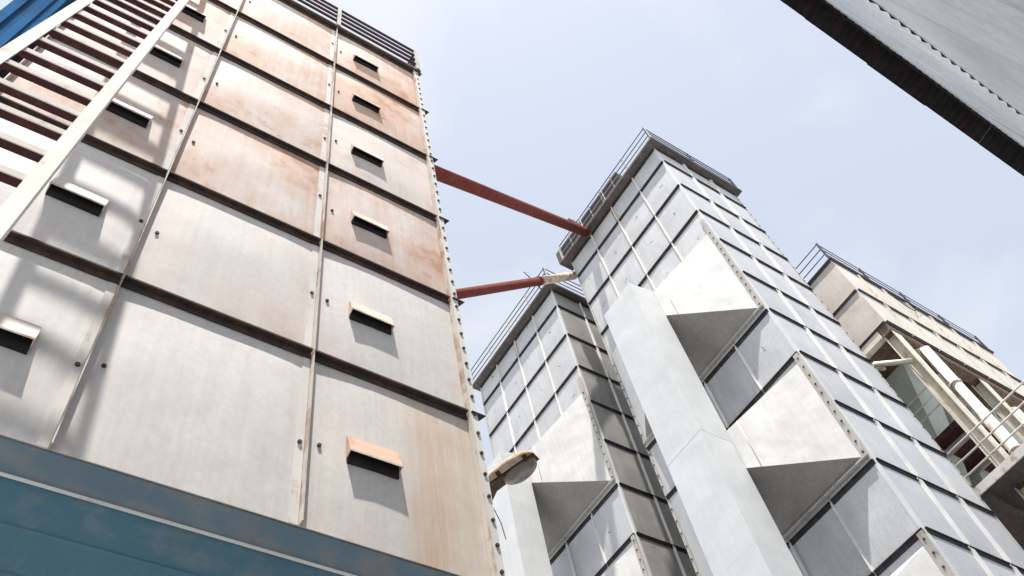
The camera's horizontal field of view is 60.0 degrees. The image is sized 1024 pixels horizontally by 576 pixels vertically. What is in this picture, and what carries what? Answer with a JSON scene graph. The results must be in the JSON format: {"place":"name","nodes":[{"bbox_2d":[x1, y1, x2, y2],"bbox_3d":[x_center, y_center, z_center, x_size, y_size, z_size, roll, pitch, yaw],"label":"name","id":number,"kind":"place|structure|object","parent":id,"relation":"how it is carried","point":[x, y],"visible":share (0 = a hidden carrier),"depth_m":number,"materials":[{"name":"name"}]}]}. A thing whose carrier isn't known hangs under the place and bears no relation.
{"place":"outdoors","nodes":[
{"label":"outdoors","id":0,"kind":"place"},
{"bbox_2d":[0,0,1023,466],"label":"sky","id":1,"kind":"structure","parent":0,"point":[536,103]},
{"bbox_2d":[488,451,538,538],"bbox_3d":[-0.396,2.368,8.826,0.413,0.697,1.900,32,-68,-26],"label":"street lamp","id":2,"kind":"object","parent":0,"point":[518,467],"visible":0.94,"depth_m":8.69,"materials":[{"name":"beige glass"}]},
{"bbox_2d":[470,267,696,575],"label":"dryer tower","id":3,"kind":"structure","parent":0,"point":[587,497],"depth_m":21.75,"materials":[{"name":"metal"}]},
{"bbox_2d":[456,271,576,298],"bbox_3d":[-0.901,0.085,20.856,8.881,9.388,0.273,30,-67,-25],"label":"spout pipe","id":4,"kind":"object","parent":3,"relation":"attached to","point":[475,291],"visible":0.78,"depth_m":22.58,"materials":[{"name":"red metal"}]},
{"bbox_2d":[559,127,1023,575],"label":"dryer tower","id":5,"kind":"structure","parent":0,"point":[782,430],"depth_m":16.93,"materials":[{"name":"metal"}]},
{"bbox_2d":[434,165,590,237],"bbox_3d":[-0.372,-2.077,20.150,0.314,10.238,10.806,-40,-60,15],"label":"spout pipe","id":6,"kind":"object","parent":5,"relation":"attached to","point":[454,180],"visible":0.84,"depth_m":20.42,"materials":[{"name":"red metal"}]},
{"bbox_2d":[556,172,621,270],"bbox_3d":[2.466,-1.974,26.835,0.525,0.760,3.200,25,-65,-23],"label":"conveyor trough","id":7,"kind":"object","parent":5,"relation":"on","point":[559,256],"visible":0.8,"depth_m":26.78,"materials":[{"name":"metal"}]},
{"bbox_2d":[780,0,1023,175],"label":"warehouse","id":8,"kind":"structure","parent":0,"point":[958,64],"depth_m":5.88,"materials":[{"name":"metal"}]},
{"label":"ground","id":9,"kind":"structure","parent":0,"visible":0},
{"bbox_2d":[0,0,75,78],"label":"elevator trunk","id":10,"kind":"object","parent":9,"relation":"on","point":[18,18],"depth_m":7.53,"materials":[{"name":"metal"}]},
{"bbox_2d":[0,0,189,243],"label":"ladder","id":11,"kind":"object","parent":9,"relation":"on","point":[22,197],"visible":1,"depth_m":4.96,"materials":[{"name":"white metal"}]},
{"bbox_2d":[0,0,504,575],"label":"bin tower","id":12,"kind":"structure","parent":9,"relation":"on","point":[232,340],"depth_m":5.62,"materials":[{"name":"metal"}]},
{"bbox_2d":[795,243,1023,498],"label":"bin tower","id":13,"kind":"structure","parent":9,"relation":"on","point":[952,387],"depth_m":21.65,"materials":[{"name":"metal"}]},
{"bbox_2d":[947,380,1023,549],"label":"service platform","id":14,"kind":"structure","parent":13,"relation":"attached to","point":[999,494],"depth_m":16.91,"materials":[{"name":"metal"}]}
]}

